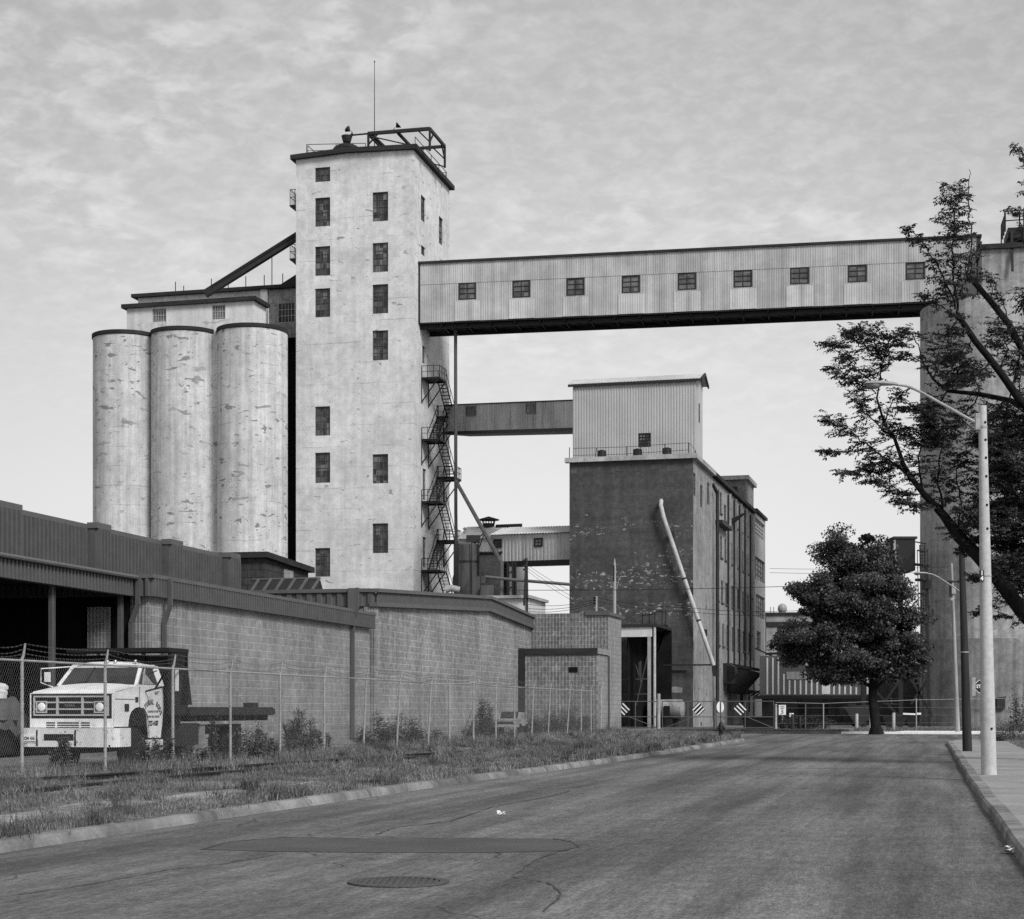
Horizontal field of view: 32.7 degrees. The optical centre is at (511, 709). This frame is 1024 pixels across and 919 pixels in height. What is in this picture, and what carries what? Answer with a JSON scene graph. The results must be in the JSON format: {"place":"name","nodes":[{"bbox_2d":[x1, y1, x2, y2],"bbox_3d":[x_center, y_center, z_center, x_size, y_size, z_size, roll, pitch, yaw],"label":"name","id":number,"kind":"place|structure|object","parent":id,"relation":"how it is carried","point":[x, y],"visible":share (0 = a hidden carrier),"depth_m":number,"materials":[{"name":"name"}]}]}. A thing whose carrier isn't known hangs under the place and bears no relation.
{"place":"outdoors","nodes":[
{"label":"outdoors","id":0,"kind":"place"},
{"bbox_2d":[0,781,312,822],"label":"path","id":1,"kind":"structure","parent":0,"point":[76,805],"depth_m":24.47,"materials":[{"name":"grey concrete"}]},
{"bbox_2d":[131,258,295,337],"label":"distribution house","id":2,"kind":"structure","parent":0,"point":[280,299],"depth_m":165.73,"materials":[{"name":"paint"}]},
{"bbox_2d":[278,302,294,322],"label":"window","id":3,"kind":"structure","parent":2,"relation":"in","point":[286,311],"depth_m":165.48,"materials":[{"name":"black glass"}]},
{"bbox_2d":[0,726,746,843],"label":"verge","id":4,"kind":"structure","parent":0,"point":[39,758],"depth_m":35.44,"materials":[{"name":"plant"}]},
{"bbox_2d":[0,683,35,752],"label":"vehicle","id":5,"kind":"object","parent":4,"relation":"on","point":[4,732],"visible":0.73,"depth_m":39.84,"materials":[{"name":"paint"}]},
{"bbox_2d":[47,731,73,774],"bbox_3d":[-9.557,0.973,36.968,0.590,1.038,0.633,0,0,0],"label":"weed","id":6,"kind":"object","parent":4,"relation":"on","point":[59,754],"visible":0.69,"depth_m":36.84,"materials":[{"name":"grey plant"}]},
{"bbox_2d":[0,552,140,754],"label":"open shed","id":7,"kind":"structure","parent":4,"relation":"on","point":[51,621],"depth_m":58.23,"materials":[{"name":"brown metal"}]},
{"bbox_2d":[131,735,151,764],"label":"weed","id":8,"kind":"object","parent":4,"relation":"on","point":[145,749],"visible":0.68,"depth_m":40.05,"materials":[{"name":"grey plant"}]},
{"bbox_2d":[24,648,274,763],"bbox_3d":[-8.890,-0.023,43.778,2.942,2.885,9.766,0,0,13],"label":"flatbed truck","id":9,"kind":"object","parent":4,"relation":"on","point":[55,722],"visible":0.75,"depth_m":40.90,"materials":[{"name":"paint"}]},
{"bbox_2d":[150,736,176,766],"bbox_3d":[-8.287,1.050,41.184,0.777,0.833,0.478,0,0,-32],"label":"weed","id":10,"kind":"object","parent":4,"relation":"on","point":[160,751],"visible":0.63,"depth_m":41.16,"materials":[{"name":"grey plant"}]},
{"bbox_2d":[0,574,375,747],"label":"block warehouse","id":11,"kind":"structure","parent":4,"relation":"on","point":[206,622],"depth_m":67.30,"materials":[{"name":"grey concrete"}]},
{"bbox_2d":[0,500,240,588],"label":"parapet","id":12,"kind":"structure","parent":11,"relation":"on","point":[99,545],"depth_m":66.46,"materials":[{"name":"grey metal"}]},
{"bbox_2d":[175,744,211,765],"bbox_3d":[-7.868,1.156,42.811,0.920,0.681,0.788,0,0,-28],"label":"weed","id":13,"kind":"object","parent":4,"relation":"on","point":[202,754],"visible":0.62,"depth_m":42.76,"materials":[{"name":"grey plant"}]},
{"bbox_2d":[206,708,220,760],"bbox_3d":[-7.576,0.708,44.227,0.426,1.484,0.421,0,0,0],"label":"weed","id":14,"kind":"object","parent":4,"relation":"on","point":[213,719],"visible":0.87,"depth_m":44.21,"materials":[{"name":"grey plant"}]},
{"bbox_2d":[0,754,449,795],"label":"rail","id":15,"kind":"object","parent":4,"relation":"on","point":[204,774],"visible":0.26,"depth_m":34.61,"materials":[{"name":"metal"}]},
{"bbox_2d":[6,751,462,780],"bbox_3d":[-5.718,1.340,41.744,0.356,0.120,25.702,0,0,19],"label":"rail","id":16,"kind":"object","parent":4,"relation":"on","point":[102,776],"visible":0.42,"depth_m":37.10,"materials":[{"name":"metal"}]},
{"bbox_2d":[220,726,271,760],"bbox_3d":[-7.009,0.945,45.990,1.368,1.054,1.013,0,0,0],"label":"weed","id":17,"kind":"object","parent":4,"relation":"on","point":[253,750],"visible":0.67,"depth_m":45.86,"materials":[{"name":"grey plant"}]},
{"bbox_2d":[281,706,316,747],"bbox_3d":[-6.564,0.655,54.357,1.316,1.596,1.211,0,0,0],"label":"shrub","id":18,"kind":"object","parent":4,"relation":"on","point":[297,724],"visible":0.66,"depth_m":54.23,"materials":[{"name":"grey plant"}]},
{"bbox_2d":[0,643,601,777],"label":"chain link fence","id":19,"kind":"object","parent":4,"relation":"on","point":[21,660],"visible":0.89,"depth_m":48.31,"materials":[{"name":"metal"}]},
{"bbox_2d":[352,710,398,744],"bbox_3d":[-4.686,0.779,60.010,1.710,1.547,1.726,0,0,0],"label":"shrub","id":20,"kind":"object","parent":4,"relation":"on","point":[377,733],"visible":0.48,"depth_m":59.99,"materials":[{"name":"grey plant"}]},
{"bbox_2d":[387,714,423,743],"bbox_3d":[-3.922,0.789,63.069,1.512,1.493,1.512,0,0,0],"label":"shrub","id":21,"kind":"object","parent":4,"relation":"on","point":[410,733],"visible":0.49,"depth_m":62.93,"materials":[{"name":"grey plant"}]},
{"bbox_2d":[492,712,528,732],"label":"bench","id":22,"kind":"object","parent":4,"relation":"on","point":[509,721],"visible":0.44,"depth_m":99.33,"materials":[{"name":"grey wood"}]},
{"bbox_2d":[538,700,596,732],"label":"shrub","id":23,"kind":"object","parent":4,"relation":"on","point":[572,726],"visible":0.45,"depth_m":93.98,"materials":[{"name":"grey plant"}]},
{"bbox_2d":[444,543,493,595],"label":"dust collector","id":24,"kind":"object","parent":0,"point":[487,590],"visible":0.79,"depth_m":139.74,"materials":[{"name":"metal"}]},
{"bbox_2d":[458,526,524,594],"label":"tin workshop","id":25,"kind":"structure","parent":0,"point":[484,546],"depth_m":155.05,"materials":[{"name":"metal"}]},
{"bbox_2d":[0,733,1023,918],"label":"road","id":26,"kind":"structure","parent":0,"point":[851,805],"depth_m":17.99,"materials":[{"name":"grey asphalt"}]},
{"bbox_2d":[0,734,744,852],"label":"kerb","id":27,"kind":"structure","parent":26,"relation":"on","point":[16,843],"depth_m":25.59,"materials":[{"name":"concrete"}]},
{"bbox_2d":[203,837,577,852],"bbox_3d":[-1.272,1.496,19.222,4.020,0.001,2.025,0,0,4],"label":"road patch","id":28,"kind":"object","parent":26,"relation":"on","point":[457,845],"visible":1,"depth_m":19.13,"materials":[{"name":"grey asphalt"}]},
{"bbox_2d":[348,876,449,886],"bbox_3d":[-0.979,1.490,15.066,0.880,0.014,0.880,0,0,0],"label":"manhole cover","id":29,"kind":"object","parent":26,"relation":"on","point":[401,881],"visible":1,"depth_m":15.03,"materials":[{"name":"metal"}]},
{"bbox_2d":[5,768,987,910],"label":"tar seams","id":30,"kind":"object","parent":26,"relation":"on","point":[559,895],"visible":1,"depth_m":18.40,"materials":[{"name":"black asphalt"}]},
{"bbox_2d":[629,731,840,733],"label":"kerb","id":31,"kind":"structure","parent":26,"relation":"on","point":[759,732],"depth_m":107.03,"materials":[{"name":"concrete"}]},
{"bbox_2d":[765,522,939,733],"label":"maple tree","id":32,"kind":"object","parent":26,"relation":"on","point":[877,635],"visible":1,"depth_m":102.48,"materials":[{"name":"black plant"}]},
{"bbox_2d":[947,739,1023,866],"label":"kerb","id":33,"kind":"structure","parent":26,"relation":"on","point":[1009,825],"depth_m":24.30,"materials":[{"name":"concrete"}]},
{"bbox_2d":[0,0,1023,660],"label":"sky","id":34,"kind":"structure","parent":0,"point":[146,146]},
{"bbox_2d":[485,575,570,585],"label":"service pipe","id":35,"kind":"object","parent":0,"point":[522,580],"visible":0.95,"depth_m":132.91,"materials":[{"name":"grey metal"}]},
{"bbox_2d":[621,724,1015,731],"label":"yard","id":36,"kind":"structure","parent":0,"point":[841,726],"depth_m":133.58,"materials":[{"name":"grey concrete"}]},
{"bbox_2d":[150,325,213,551],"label":"grain silo","id":37,"kind":"object","parent":36,"relation":"on","point":[181,433],"visible":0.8,"depth_m":156.45,"materials":[{"name":"concrete"}]},
{"bbox_2d":[121,296,269,329],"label":"gallery house","id":38,"kind":"structure","parent":37,"relation":"on","point":[196,311],"depth_m":159.98,"materials":[{"name":"paint"}]},
{"bbox_2d":[200,319,229,552],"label":"silo joint","id":39,"kind":"object","parent":37,"relation":"attached to","point":[213,324],"visible":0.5,"depth_m":157.74,"materials":[{"name":"concrete"}]},
{"bbox_2d":[216,322,288,557],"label":"grain silo","id":40,"kind":"object","parent":36,"relation":"on","point":[252,436],"visible":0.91,"depth_m":155.26,"materials":[{"name":"concrete"}]},
{"bbox_2d":[288,337,295,560],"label":"recess wall","id":41,"kind":"structure","parent":36,"relation":"on","point":[292,448],"depth_m":166.49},
{"bbox_2d":[290,61,454,592],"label":"elevator tower","id":42,"kind":"structure","parent":36,"relation":"on","point":[372,226],"depth_m":159.44,"materials":[{"name":"paint"}]},
{"bbox_2d":[203,232,295,297],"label":"inclined conveyor","id":43,"kind":"object","parent":42,"relation":"attached to","point":[247,267],"visible":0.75,"depth_m":162.78,"materials":[{"name":"metal"}]},
{"bbox_2d":[315,198,329,226],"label":"window","id":44,"kind":"structure","parent":42,"relation":"in","point":[322,205],"depth_m":160.19,"materials":[{"name":"glass"}]},
{"bbox_2d":[315,246,329,275],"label":"window","id":45,"kind":"structure","parent":42,"relation":"in","point":[322,254],"depth_m":160.19,"materials":[{"name":"glass"}]},
{"bbox_2d":[315,288,329,317],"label":"window","id":46,"kind":"structure","parent":42,"relation":"in","point":[322,296],"depth_m":160.19,"materials":[{"name":"glass"}]},
{"bbox_2d":[315,406,329,435],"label":"window","id":47,"kind":"structure","parent":42,"relation":"in","point":[322,414],"depth_m":160.19,"materials":[{"name":"glass"}]},
{"bbox_2d":[315,453,329,482],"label":"window","id":48,"kind":"structure","parent":42,"relation":"in","point":[322,460],"depth_m":160.19,"materials":[{"name":"glass"}]},
{"bbox_2d":[315,548,329,576],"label":"window","id":49,"kind":"structure","parent":42,"relation":"in","point":[322,555],"depth_m":160.19,"materials":[{"name":"glass"}]},
{"bbox_2d":[373,192,387,221],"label":"window","id":50,"kind":"structure","parent":42,"relation":"in","point":[380,199],"depth_m":158.91,"materials":[{"name":"glass"}]},
{"bbox_2d":[373,243,387,271],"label":"window","id":51,"kind":"structure","parent":42,"relation":"in","point":[380,250],"depth_m":158.91,"materials":[{"name":"glass"}]},
{"bbox_2d":[373,284,387,313],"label":"window","id":52,"kind":"structure","parent":42,"relation":"in","point":[380,292],"depth_m":158.91,"materials":[{"name":"glass"}]},
{"bbox_2d":[373,330,387,360],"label":"window","id":53,"kind":"structure","parent":42,"relation":"in","point":[380,338],"depth_m":158.91,"materials":[{"name":"glass"}]},
{"bbox_2d":[373,454,387,483],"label":"window","id":54,"kind":"structure","parent":42,"relation":"in","point":[380,461],"depth_m":158.91,"materials":[{"name":"glass"}]},
{"bbox_2d":[373,523,387,552],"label":"window","id":55,"kind":"structure","parent":42,"relation":"in","point":[380,531],"depth_m":158.91,"materials":[{"name":"glass"}]},
{"bbox_2d":[421,365,460,592],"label":"fire escape","id":56,"kind":"object","parent":42,"relation":"attached to","point":[433,380],"visible":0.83,"depth_m":162.68,"materials":[{"name":"black paint"}]},
{"bbox_2d":[454,480,503,594],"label":"spout pipe","id":57,"kind":"object","parent":42,"relation":"attached to","point":[489,541],"visible":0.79,"depth_m":140.89,"materials":[{"name":"grey metal"}]},
{"bbox_2d":[418,234,981,336],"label":"conveyor bridge","id":58,"kind":"structure","parent":42,"relation":"attached to","point":[809,281],"depth_m":155.47,"materials":[{"name":"metal"}]},
{"bbox_2d":[452,328,457,584],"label":"down pipe","id":59,"kind":"object","parent":58,"relation":"attached to","point":[455,443],"visible":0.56,"depth_m":160.47,"materials":[{"name":"grey metal"}]},
{"bbox_2d":[458,282,475,299],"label":"window","id":60,"kind":"structure","parent":58,"relation":"in","point":[466,291],"depth_m":158.79,"materials":[{"name":"grey glass"}]},
{"bbox_2d":[512,280,529,297],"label":"window","id":61,"kind":"structure","parent":58,"relation":"in","point":[520,288],"depth_m":157.86,"materials":[{"name":"grey glass"}]},
{"bbox_2d":[566,277,584,295],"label":"window","id":62,"kind":"structure","parent":58,"relation":"in","point":[574,286],"depth_m":156.90,"materials":[{"name":"grey glass"}]},
{"bbox_2d":[622,275,639,292],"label":"window","id":63,"kind":"structure","parent":58,"relation":"in","point":[630,283],"depth_m":155.99,"materials":[{"name":"grey glass"}]},
{"bbox_2d":[678,272,695,289],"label":"window","id":64,"kind":"structure","parent":58,"relation":"in","point":[686,281],"depth_m":155.09,"materials":[{"name":"grey glass"}]},
{"bbox_2d":[734,270,751,287],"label":"window","id":65,"kind":"structure","parent":58,"relation":"in","point":[742,278],"depth_m":154.17,"materials":[{"name":"grey glass"}]},
{"bbox_2d":[790,267,808,284],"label":"window","id":66,"kind":"structure","parent":58,"relation":"in","point":[798,275],"depth_m":153.23,"materials":[{"name":"grey glass"}]},
{"bbox_2d":[848,264,866,282],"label":"window","id":67,"kind":"structure","parent":58,"relation":"in","point":[856,273],"depth_m":152.34,"materials":[{"name":"grey glass"}]},
{"bbox_2d":[905,262,924,279],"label":"window","id":68,"kind":"structure","parent":58,"relation":"in","point":[913,270],"depth_m":151.45,"materials":[{"name":"grey glass"}]},
{"bbox_2d":[248,588,534,738],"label":"block hall","id":69,"kind":"structure","parent":36,"relation":"on","point":[438,635],"depth_m":92.07,"materials":[{"name":"concrete"}]},
{"bbox_2d":[218,551,314,589],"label":"brick penthouse","id":70,"kind":"object","parent":69,"relation":"on","point":[265,564],"visible":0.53,"depth_m":97.31,"materials":[{"name":"brick"}]},
{"bbox_2d":[249,577,322,589],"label":"skylight","id":71,"kind":"object","parent":69,"relation":"on","point":[285,583],"visible":0.66,"depth_m":91.03,"materials":[{"name":"glass"}]},
{"bbox_2d":[458,535,479,594],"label":"vertical tank","id":72,"kind":"object","parent":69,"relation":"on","point":[468,561],"visible":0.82,"depth_m":140.31,"materials":[{"name":"grey metal"}]},
{"bbox_2d":[492,595,548,613],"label":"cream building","id":73,"kind":"structure","parent":36,"relation":"on","point":[517,601],"depth_m":122.34,"materials":[{"name":"concrete"}]},
{"bbox_2d":[519,611,622,731],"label":"annexe","id":74,"kind":"structure","parent":36,"relation":"on","point":[566,650],"depth_m":110.60,"materials":[{"name":"grey brick"}]},
{"bbox_2d":[621,624,671,726],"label":"loading portal","id":75,"kind":"object","parent":36,"relation":"on","point":[649,678],"visible":0.86,"depth_m":131.40,"materials":[{"name":"concrete"}]},
{"bbox_2d":[565,443,767,726],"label":"concrete mill","id":76,"kind":"object","parent":36,"relation":"on","point":[715,521],"visible":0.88,"depth_m":135.87,"materials":[{"name":"paint"}]},
{"bbox_2d":[490,525,568,566],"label":"tin gallery","id":77,"kind":"object","parent":76,"relation":"attached to","point":[543,546],"visible":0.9,"depth_m":139.78,"materials":[{"name":"metal"}]},
{"bbox_2d":[479,551,506,594],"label":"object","id":78,"kind":"structure","parent":77,"relation":"attached to","point":[489,564],"depth_m":141.73,"materials":[{"name":"metal"}]},
{"bbox_2d":[568,373,708,457],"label":"metal roof house","id":79,"kind":"structure","parent":76,"relation":"on","point":[619,415],"depth_m":138.68,"materials":[{"name":"white metal"}]},
{"bbox_2d":[445,399,572,435],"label":"inclined gallery","id":80,"kind":"object","parent":79,"relation":"attached to","point":[550,417],"visible":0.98,"depth_m":152.30,"materials":[{"name":"metal"}]},
{"bbox_2d":[659,499,716,675],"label":"slanting chute","id":81,"kind":"object","parent":76,"relation":"attached to","point":[689,590],"visible":1,"depth_m":133.46,"materials":[{"name":"paint"}]},
{"bbox_2d":[721,475,756,506],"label":"stair penthouse","id":82,"kind":"object","parent":76,"relation":"on","point":[743,486],"visible":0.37,"depth_m":170.28,"materials":[{"name":"grey concrete"}]},
{"bbox_2d":[723,663,759,695],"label":"loading hopper","id":83,"kind":"object","parent":76,"relation":"attached to","point":[737,679],"visible":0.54,"depth_m":153.52,"materials":[{"name":"black paint"}]},
{"bbox_2d":[651,699,684,726],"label":"fuel tank","id":84,"kind":"object","parent":36,"relation":"on","point":[673,708],"visible":0.63,"depth_m":133.04,"materials":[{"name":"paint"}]},
{"bbox_2d":[714,698,715,728],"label":"gate post","id":85,"kind":"object","parent":36,"relation":"on","point":[715,713],"visible":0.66,"depth_m":125.26,"materials":[{"name":"metal"}]},
{"bbox_2d":[662,701,713,727],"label":"tube gate","id":86,"kind":"structure","parent":85,"relation":"attached to","point":[698,708],"depth_m":125.66,"materials":[{"name":"metal"}]},
{"bbox_2d":[716,701,773,728],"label":"tube gate","id":87,"kind":"structure","parent":85,"relation":"attached to","point":[740,708],"depth_m":124.87,"materials":[{"name":"metal"}]},
{"bbox_2d":[741,716,774,728],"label":"skip container","id":88,"kind":"object","parent":36,"relation":"on","point":[764,720],"visible":0.79,"depth_m":125.64,"materials":[{"name":"black metal"}]},
{"bbox_2d":[765,603,837,665],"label":"grey block","id":89,"kind":"structure","parent":36,"relation":"on","point":[772,623],"depth_m":199.88,"materials":[{"name":"paint"}]},
{"bbox_2d":[754,648,868,698],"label":"striped walkway","id":90,"kind":"structure","parent":36,"relation":"on","point":[777,681],"depth_m":149.65,"materials":[{"name":"grey metal"}]},
{"bbox_2d":[794,712,836,728],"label":"shrub","id":91,"kind":"object","parent":36,"relation":"on","point":[818,723],"visible":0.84,"depth_m":125.65,"materials":[{"name":"grey plant"}]},
{"bbox_2d":[653,726,1023,748],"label":"lawn grass","id":92,"kind":"structure","parent":36,"relation":"on","point":[1018,742],"depth_m":110.28,"materials":[{"name":"plant"}]},
{"bbox_2d":[762,666,918,724],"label":"brick works","id":93,"kind":"structure","parent":36,"relation":"on","point":[797,706],"depth_m":160.48,"materials":[{"name":"grey brick"}]},
{"bbox_2d":[861,536,933,726],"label":"hopper house","id":94,"kind":"structure","parent":36,"relation":"on","point":[906,549],"depth_m":136.97,"materials":[{"name":"black paint"}]},
{"bbox_2d":[776,698,1019,728],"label":"yard fence","id":95,"kind":"object","parent":36,"relation":"on","point":[916,707],"visible":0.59,"depth_m":123.98,"materials":[{"name":"metal"}]},
{"bbox_2d":[880,713,920,726],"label":"flat trailer","id":96,"kind":"object","parent":36,"relation":"on","point":[908,721],"visible":0.79,"depth_m":130.93,"materials":[{"name":"black paint"}]},
{"bbox_2d":[919,294,1023,726],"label":"great silo","id":97,"kind":"object","parent":36,"relation":"on","point":[1008,647],"visible":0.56,"depth_m":141.74,"materials":[{"name":"grey concrete"}]},
{"bbox_2d":[976,242,1023,294],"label":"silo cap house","id":98,"kind":"structure","parent":97,"relation":"on","point":[997,260],"depth_m":145.85,"materials":[{"name":"concrete"}]},
{"bbox_2d":[1001,208,1023,271],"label":"roof platform","id":99,"kind":"structure","parent":98,"relation":"on","point":[1009,237],"depth_m":146.08,"materials":[{"name":"black paint"}]},
{"bbox_2d":[839,703,868,725],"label":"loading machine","id":100,"kind":"object","parent":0,"point":[850,710],"visible":0.84,"depth_m":134.00,"materials":[{"name":"metal"}]},
{"bbox_2d":[841,731,1023,733],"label":"new pavement","id":101,"kind":"structure","parent":0,"point":[916,732],"depth_m":105.22,"materials":[{"name":"concrete"}]},
{"bbox_2d":[948,563,959,731],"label":"utility pole","id":102,"kind":"object","parent":101,"relation":"on","point":[952,591],"visible":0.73,"depth_m":105.68,"materials":[{"name":"grey wood"}]},
{"bbox_2d":[952,739,1023,825],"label":"pavement","id":103,"kind":"structure","parent":0,"point":[1005,784],"depth_m":37.69,"materials":[{"name":"concrete"}]},
{"bbox_2d":[813,142,1023,628],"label":"elm tree","id":104,"kind":"object","parent":103,"relation":"on","point":[1006,448],"visible":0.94,"depth_m":46.17,"materials":[{"name":"black plant"}]},
{"bbox_2d":[864,380,996,774],"bbox_3d":[8.701,-2.614,36.210,2.854,8.374,0.333,0,0,-8],"label":"street lamp","id":105,"kind":"object","parent":103,"relation":"on","point":[988,732],"visible":0.99,"depth_m":36.29,"materials":[{"name":"metal"}]},
{"bbox_2d":[914,525,975,750],"bbox_3d":[14.072,-2.230,56.727,2.063,7.608,0.312,0,0,-6],"label":"lamp post","id":106,"kind":"object","parent":103,"relation":"on","point":[966,717],"visible":0.91,"depth_m":56.71,"materials":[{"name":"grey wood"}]},
{"label":"ground","id":107,"kind":"structure","parent":0,"visible":0},
{"bbox_2d":[92,329,150,537],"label":"grain silo","id":108,"kind":"object","parent":107,"relation":"on","point":[121,430],"visible":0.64,"depth_m":157.88,"materials":[{"name":"concrete"}]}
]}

